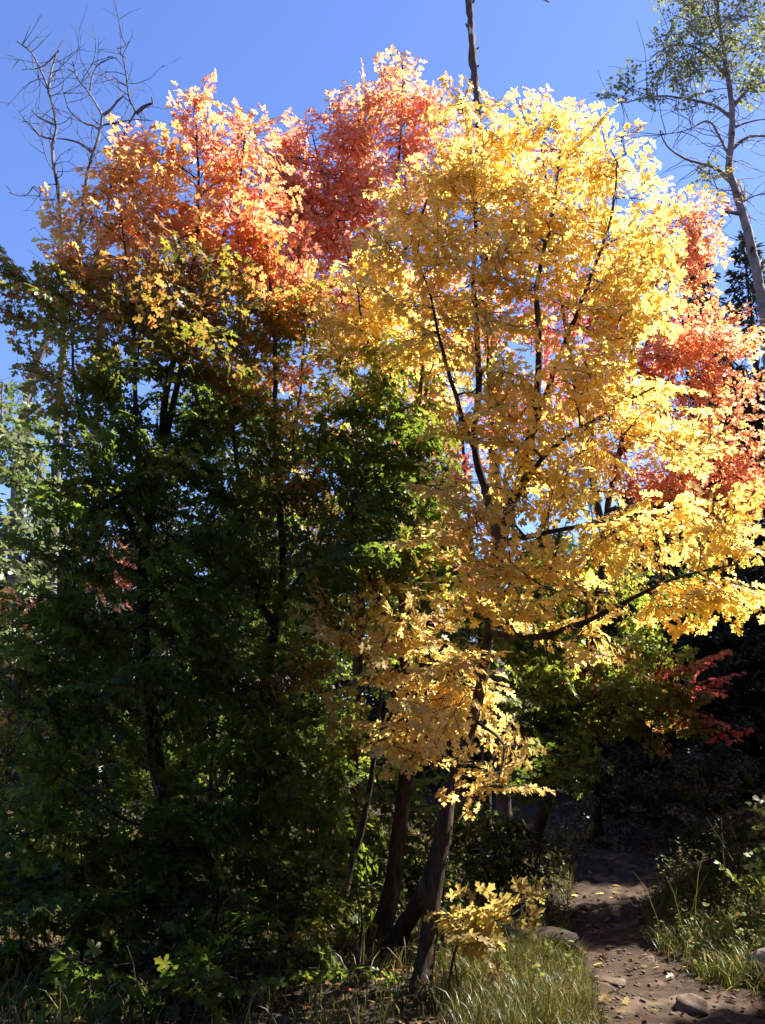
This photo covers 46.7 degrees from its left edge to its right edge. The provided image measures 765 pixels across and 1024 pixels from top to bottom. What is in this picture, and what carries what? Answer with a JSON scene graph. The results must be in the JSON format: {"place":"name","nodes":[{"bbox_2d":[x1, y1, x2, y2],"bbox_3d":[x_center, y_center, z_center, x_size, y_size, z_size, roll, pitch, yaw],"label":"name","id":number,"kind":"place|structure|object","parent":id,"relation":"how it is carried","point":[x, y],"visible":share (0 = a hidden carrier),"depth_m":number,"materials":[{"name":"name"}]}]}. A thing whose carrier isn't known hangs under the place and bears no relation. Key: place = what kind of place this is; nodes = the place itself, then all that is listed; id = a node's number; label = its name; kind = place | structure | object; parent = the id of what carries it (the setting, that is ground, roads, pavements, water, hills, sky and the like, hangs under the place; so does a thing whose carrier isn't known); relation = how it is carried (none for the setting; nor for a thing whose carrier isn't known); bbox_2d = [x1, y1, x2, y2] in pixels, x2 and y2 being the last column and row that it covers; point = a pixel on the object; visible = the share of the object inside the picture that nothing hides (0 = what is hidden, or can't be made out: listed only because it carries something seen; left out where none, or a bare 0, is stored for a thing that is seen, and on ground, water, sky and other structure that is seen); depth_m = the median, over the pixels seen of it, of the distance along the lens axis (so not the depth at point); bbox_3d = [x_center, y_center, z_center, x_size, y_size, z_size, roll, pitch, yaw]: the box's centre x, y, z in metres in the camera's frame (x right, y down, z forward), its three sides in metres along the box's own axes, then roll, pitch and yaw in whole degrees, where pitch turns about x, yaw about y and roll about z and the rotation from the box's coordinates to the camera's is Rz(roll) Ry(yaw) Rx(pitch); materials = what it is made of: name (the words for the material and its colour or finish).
{"place":"outdoors","nodes":[
{"label":"outdoors","id":0,"kind":"place"},
{"bbox_2d":[0,756,764,1023],"bbox_3d":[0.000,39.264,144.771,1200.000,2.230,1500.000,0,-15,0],"label":"ground","id":1,"kind":"structure","parent":0,"point":[531,808],"depth_m":6.56,"materials":[{"name":"soil"}]},
{"bbox_2d":[0,530,50,796],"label":"spruce tree","id":2,"kind":"object","parent":1,"relation":"on","point":[3,583],"visible":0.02,"depth_m":15.95,"materials":[{"name":"green plant"}]},
{"bbox_2d":[0,377,72,667],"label":"cottonwood tree","id":3,"kind":"object","parent":1,"relation":"on","point":[21,480],"visible":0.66,"depth_m":13.49,"materials":[{"name":"green plant"}]},
{"bbox_2d":[0,14,95,814],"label":"dead tree","id":4,"kind":"object","parent":1,"relation":"on","point":[58,190],"visible":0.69,"depth_m":16.87,"materials":[{"name":"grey wood"}]},
{"bbox_2d":[0,587,114,871],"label":"maple sapling","id":5,"kind":"object","parent":1,"relation":"on","point":[7,778],"visible":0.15,"depth_m":9.65,"materials":[{"name":"green plant"}]},
{"bbox_2d":[0,636,150,909],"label":"maple sapling","id":6,"kind":"object","parent":1,"relation":"on","point":[5,817],"visible":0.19,"depth_m":8.09,"materials":[{"name":"green plant"}]},
{"bbox_2d":[0,5,150,809],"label":"dead tree","id":7,"kind":"object","parent":1,"relation":"on","point":[29,397],"visible":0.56,"depth_m":17.08,"materials":[{"name":"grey wood"}]},
{"bbox_2d":[0,472,150,799],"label":"spruce tree","id":8,"kind":"object","parent":1,"relation":"on","point":[42,566],"visible":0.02,"depth_m":16.77,"materials":[{"name":"green plant"}]},
{"bbox_2d":[0,791,167,1013],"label":"maple sapling","id":9,"kind":"object","parent":1,"relation":"on","point":[78,883],"visible":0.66,"depth_m":5.63,"materials":[{"name":"green plant"}]},
{"bbox_2d":[0,847,223,1011],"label":"maple sapling","id":10,"kind":"object","parent":1,"relation":"on","point":[40,876],"visible":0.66,"depth_m":5.44,"materials":[{"name":"green plant"}]},
{"bbox_2d":[74,0,182,810],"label":"dead tree","id":11,"kind":"object","parent":1,"relation":"on","point":[140,109],"visible":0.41,"depth_m":18.01,"materials":[{"name":"brown wood"}]},
{"bbox_2d":[24,454,238,792],"bbox_3d":[-4.961,2.156,18.130,4.891,7.457,5.209,10,-18,-32],"label":"spruce tree","id":12,"kind":"object","parent":1,"relation":"on","point":[124,539],"visible":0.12,"depth_m":17.67,"materials":[{"name":"green plant"}]},
{"bbox_2d":[77,549,208,748],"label":"spruce tree","id":13,"kind":"object","parent":1,"relation":"on","point":[127,591],"depth_m":26.09,"materials":[{"name":"green plant"}]},
{"bbox_2d":[0,69,313,956],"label":"maple tree","id":14,"kind":"object","parent":1,"relation":"on","point":[164,323],"visible":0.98,"depth_m":7.09,"materials":[{"name":"green plant"}]},
{"bbox_2d":[52,786,287,979],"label":"maple sapling","id":15,"kind":"object","parent":1,"relation":"on","point":[168,866],"visible":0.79,"depth_m":6.06,"materials":[{"name":"green plant"}]},
{"bbox_2d":[24,938,350,1023],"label":"maple sapling","id":16,"kind":"object","parent":1,"relation":"on","point":[91,973],"visible":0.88,"depth_m":4.86,"materials":[{"name":"green plant"}]},
{"bbox_2d":[81,766,301,912],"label":"maple sapling","id":17,"kind":"object","parent":1,"relation":"on","point":[244,884],"visible":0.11,"depth_m":8.09,"materials":[{"name":"green plant"}]},
{"bbox_2d":[76,361,379,828],"bbox_3d":[-1.862,0.964,11.033,3.666,6.358,1.804,0,-15,0],"label":"maple sapling","id":18,"kind":"object","parent":1,"relation":"on","point":[134,796],"visible":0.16,"depth_m":10.71,"materials":[{"name":"green plant"}]},
{"bbox_2d":[154,732,343,1023],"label":"maple sapling","id":19,"kind":"object","parent":1,"relation":"on","point":[210,989],"visible":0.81,"depth_m":6.27,"materials":[{"name":"green plant"}]},
{"bbox_2d":[137,468,376,787],"bbox_3d":[-2.552,2.433,18.137,4.927,7.201,5.126,0,-15,0],"label":"spruce tree","id":20,"kind":"object","parent":1,"relation":"on","point":[287,678],"visible":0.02,"depth_m":17.37,"materials":[{"name":"green plant"}]},
{"bbox_2d":[206,485,343,753],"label":"spruce tree","id":21,"kind":"object","parent":1,"relation":"on","point":[260,614],"depth_m":24.84,"materials":[{"name":"green plant"}]},
{"bbox_2d":[200,832,364,984],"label":"maple sapling","id":22,"kind":"object","parent":1,"relation":"on","point":[268,877],"visible":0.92,"depth_m":5.89,"materials":[{"name":"green plant"}]},
{"bbox_2d":[152,175,422,950],"bbox_3d":[-0.863,-0.139,7.450,1.958,7.156,2.173,13,-19,-39],"label":"maple tree","id":23,"kind":"object","parent":1,"relation":"on","point":[297,491],"visible":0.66,"depth_m":7.19,"materials":[{"name":"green plant"}]},
{"bbox_2d":[0,823,599,1018],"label":"weeds","id":24,"kind":"object","parent":1,"relation":"on","point":[538,968],"visible":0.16,"depth_m":5.97,"materials":[{"name":"green plant"}]},
{"bbox_2d":[0,812,618,1023],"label":"undergrowth","id":25,"kind":"object","parent":1,"relation":"on","point":[398,956],"visible":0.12,"depth_m":5.44,"materials":[{"name":"green plant"}]},
{"bbox_2d":[235,776,421,924],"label":"maple sapling","id":26,"kind":"object","parent":1,"relation":"on","point":[366,853],"visible":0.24,"depth_m":8.06,"materials":[{"name":"green plant"}]},
{"bbox_2d":[262,791,406,985],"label":"maple sapling","id":27,"kind":"object","parent":1,"relation":"on","point":[322,850],"visible":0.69,"depth_m":6.46,"materials":[{"name":"green plant"}]},
{"bbox_2d":[280,670,389,930],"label":"maple tree","id":28,"kind":"object","parent":1,"relation":"on","point":[347,744],"visible":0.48,"depth_m":7.44,"materials":[{"name":"green plant"}]},
{"bbox_2d":[240,493,445,795],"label":"spruce tree","id":29,"kind":"object","parent":1,"relation":"on","point":[367,695],"visible":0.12,"depth_m":18.24,"materials":[{"name":"green plant"}]},
{"bbox_2d":[234,44,525,910],"bbox_3d":[-0.060,-1.004,9.413,3.215,9.834,1.424,0,-15,0],"label":"maple tree","id":30,"kind":"object","parent":1,"relation":"on","point":[352,180],"visible":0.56,"depth_m":10.04,"materials":[{"name":"red plant"}]},
{"bbox_2d":[0,803,764,1023],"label":"fallen leaves","id":31,"kind":"object","parent":1,"relation":"on","point":[403,1021],"depth_m":5.84,"materials":[{"name":"plant"}]},
{"bbox_2d":[287,217,515,946],"bbox_3d":[0.105,0.280,6.852,1.786,6.023,2.047,0,-15,0],"label":"maple tree","id":32,"kind":"object","parent":1,"relation":"on","point":[421,716],"visible":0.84,"depth_m":6.78,"materials":[{"name":"yellow plant"}]},
{"bbox_2d":[328,470,480,755],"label":"spruce tree","id":33,"kind":"object","parent":1,"relation":"on","point":[367,715],"visible":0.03,"depth_m":23.55,"materials":[{"name":"green plant"}]},
{"bbox_2d":[310,541,541,906],"bbox_3d":[0.370,2.127,9.260,2.553,3.870,1.462,0,-15,0],"label":"maple sapling","id":34,"kind":"object","parent":1,"relation":"on","point":[426,809],"visible":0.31,"depth_m":8.87,"materials":[{"name":"green plant"}]},
{"bbox_2d":[348,521,546,790],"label":"spruce tree","id":35,"kind":"object","parent":1,"relation":"on","point":[428,766],"visible":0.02,"depth_m":18.06,"materials":[{"name":"green plant"}]},
{"bbox_2d":[383,544,544,743],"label":"spruce tree","id":36,"kind":"object","parent":1,"relation":"on","point":[464,632],"visible":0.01,"depth_m":27.77,"materials":[{"name":"green plant"}]},
{"bbox_2d":[423,875,548,998],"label":"maple sapling","id":37,"kind":"object","parent":1,"relation":"on","point":[474,932],"visible":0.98,"depth_m":5.29,"materials":[{"name":"yellow plant"}]},
{"bbox_2d":[408,926,581,958],"bbox_3d":[0.505,3.304,6.698,1.977,0.404,0.251,-5,-16,17],"label":"fallen log","id":38,"kind":"object","parent":1,"relation":"on","point":[569,935],"visible":0.12,"depth_m":6.44,"materials":[{"name":"grey wood"}]},
{"bbox_2d":[440,819,571,911],"bbox_3d":[1.137,3.377,8.513,1.111,0.867,1.519,-7,-16,24],"label":"shrub","id":39,"kind":"object","parent":1,"relation":"on","point":[542,846],"visible":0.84,"depth_m":8.36,"materials":[{"name":"green plant"}]},
{"bbox_2d":[465,0,549,829],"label":"dead snag","id":40,"kind":"object","parent":1,"relation":"on","point":[503,805],"visible":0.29,"depth_m":14.60,"materials":[{"name":"wood"}]},
{"bbox_2d":[305,303,714,876],"bbox_3d":[1.389,0.663,10.206,4.766,6.804,1.559,0,-15,0],"label":"maple tree","id":41,"kind":"object","parent":1,"relation":"on","point":[641,601],"visible":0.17,"depth_m":10.15,"materials":[{"name":"yellow plant"}]},
{"bbox_2d":[413,916,627,1023],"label":"grass","id":42,"kind":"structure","parent":1,"relation":"on","point":[519,1001],"depth_m":5.22,"materials":[{"name":"green plant"}]},
{"bbox_2d":[442,536,646,796],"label":"spruce tree","id":43,"kind":"object","parent":1,"relation":"on","point":[478,741],"visible":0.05,"depth_m":17.32,"materials":[{"name":"green plant"}]},
{"bbox_2d":[512,527,579,737],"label":"spruce tree","id":44,"kind":"object","parent":1,"relation":"on","point":[561,536],"depth_m":27.69,"materials":[{"name":"green plant"}]},
{"bbox_2d":[351,75,764,1000],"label":"maple tree","id":45,"kind":"object","parent":1,"relation":"on","point":[483,177],"visible":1,"depth_m":6.37,"materials":[{"name":"yellow plant"}]},
{"bbox_2d":[435,84,764,864],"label":"maple tree","id":46,"kind":"object","parent":1,"relation":"on","point":[669,358],"visible":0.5,"depth_m":8.77,"materials":[{"name":"orange plant"}]},
{"bbox_2d":[473,608,753,844],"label":"maple tree","id":47,"kind":"object","parent":1,"relation":"on","point":[587,722],"visible":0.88,"depth_m":9.07,"materials":[{"name":"green plant"}]},
{"bbox_2d":[511,524,755,810],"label":"spruce tree","id":48,"kind":"object","parent":1,"relation":"on","point":[607,752],"visible":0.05,"depth_m":16.07,"materials":[{"name":"green plant"}]},
{"bbox_2d":[553,734,760,856],"bbox_3d":[3.586,3.713,11.767,2.696,1.531,1.611,-6,-16,21],"label":"shrub","id":49,"kind":"object","parent":1,"relation":"on","point":[659,815],"visible":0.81,"depth_m":11.70,"materials":[{"name":"green plant"}]},
{"bbox_2d":[599,484,716,750],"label":"spruce tree","id":50,"kind":"object","parent":1,"relation":"on","point":[631,502],"visible":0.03,"depth_m":25.08,"materials":[{"name":"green plant"}]},
{"bbox_2d":[560,474,764,814],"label":"spruce tree","id":51,"kind":"object","parent":1,"relation":"on","point":[708,643],"visible":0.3,"depth_m":14.17,"materials":[{"name":"green plant"}]},
{"bbox_2d":[593,0,764,396],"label":"aspen tree","id":52,"kind":"object","parent":1,"relation":"on","point":[694,10],"visible":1,"depth_m":16.24,"materials":[{"name":"green plant"}]},
{"bbox_2d":[631,849,764,998],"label":"grass","id":53,"kind":"structure","parent":1,"relation":"on","point":[723,970],"depth_m":6.88,"materials":[{"name":"green plant"}]},
{"bbox_2d":[635,821,761,969],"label":"tall grass","id":54,"kind":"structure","parent":1,"relation":"on","point":[702,906],"depth_m":6.86,"materials":[{"name":"green plant"}]},
{"bbox_2d":[646,363,764,786],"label":"spruce tree","id":55,"kind":"object","parent":1,"relation":"on","point":[748,410],"visible":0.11,"depth_m":17.37,"materials":[{"name":"green plant"}]},
{"bbox_2d":[647,814,764,980],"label":"weeds","id":56,"kind":"object","parent":1,"relation":"on","point":[677,857],"visible":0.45,"depth_m":7.50,"materials":[{"name":"green plant"}]},
{"bbox_2d":[663,753,764,892],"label":"shrub","id":57,"kind":"object","parent":1,"relation":"on","point":[694,820],"visible":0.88,"depth_m":8.08,"materials":[{"name":"green plant"}]},
{"bbox_2d":[665,237,762,692],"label":"spruce tree","id":58,"kind":"object","parent":1,"relation":"on","point":[703,286],"visible":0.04,"depth_m":21.78,"materials":[{"name":"green plant"}]},
{"bbox_2d":[701,229,764,779],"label":"spruce tree","id":59,"kind":"object","parent":1,"relation":"on","point":[739,258],"visible":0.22,"depth_m":18.64,"materials":[{"name":"green plant"}]},
{"bbox_2d":[706,794,764,925],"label":"shrub","id":60,"kind":"object","parent":1,"relation":"on","point":[759,862],"visible":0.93,"depth_m":6.84,"materials":[{"name":"green plant"}]},
{"bbox_2d":[706,431,764,795],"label":"spruce tree","id":61,"kind":"object","parent":1,"relation":"on","point":[745,677],"visible":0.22,"depth_m":14.00,"materials":[{"name":"green plant"}]},
{"bbox_2d":[720,363,764,763],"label":"spruce tree","id":62,"kind":"object","parent":1,"relation":"on","point":[759,541],"visible":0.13,"depth_m":16.47,"materials":[{"name":"green plant"}]},
{"bbox_2d":[747,948,764,976],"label":"rock","id":63,"kind":"object","parent":1,"relation":"on","point":[758,954],"visible":0.81,"depth_m":5.91,"materials":[{"name":"grey stone"}]},
{"bbox_2d":[0,0,764,704],"label":"sky","id":64,"kind":"structure","parent":0,"point":[278,55],"materials":[{"name":"blue"}]},
{"bbox_2d":[563,791,764,1023],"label":"path","id":65,"kind":"structure","parent":0,"point":[604,876],"depth_m":7.12,"materials":[{"name":"brown soil"}]},
{"bbox_2d":[580,904,598,910],"bbox_3d":[2.012,3.843,8.621,0.185,0.064,0.125,0,-15,0],"label":"rock","id":66,"kind":"object","parent":65,"relation":"on","point":[590,906],"visible":0.95,"depth_m":8.58,"materials":[{"name":"stone"}]},
{"bbox_2d":[599,978,625,986],"bbox_3d":[1.570,3.210,6.048,0.187,0.064,0.147,0,-15,0],"label":"rock","id":67,"kind":"object","parent":65,"relation":"on","point":[617,982],"visible":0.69,"depth_m":6.02,"materials":[{"name":"stone"}]},
{"bbox_2d":[572,830,758,1023],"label":"fallen leaves","id":68,"kind":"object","parent":65,"relation":"on","point":[648,984],"depth_m":6.11,"materials":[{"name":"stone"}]},
{"bbox_2d":[673,993,708,1016],"bbox_3d":[1.876,3.018,5.396,0.215,0.160,0.187,0,-15,0],"label":"rock","id":69,"kind":"object","parent":65,"relation":"on","point":[693,1004],"visible":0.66,"depth_m":5.35,"materials":[{"name":"stone"}]}
]}

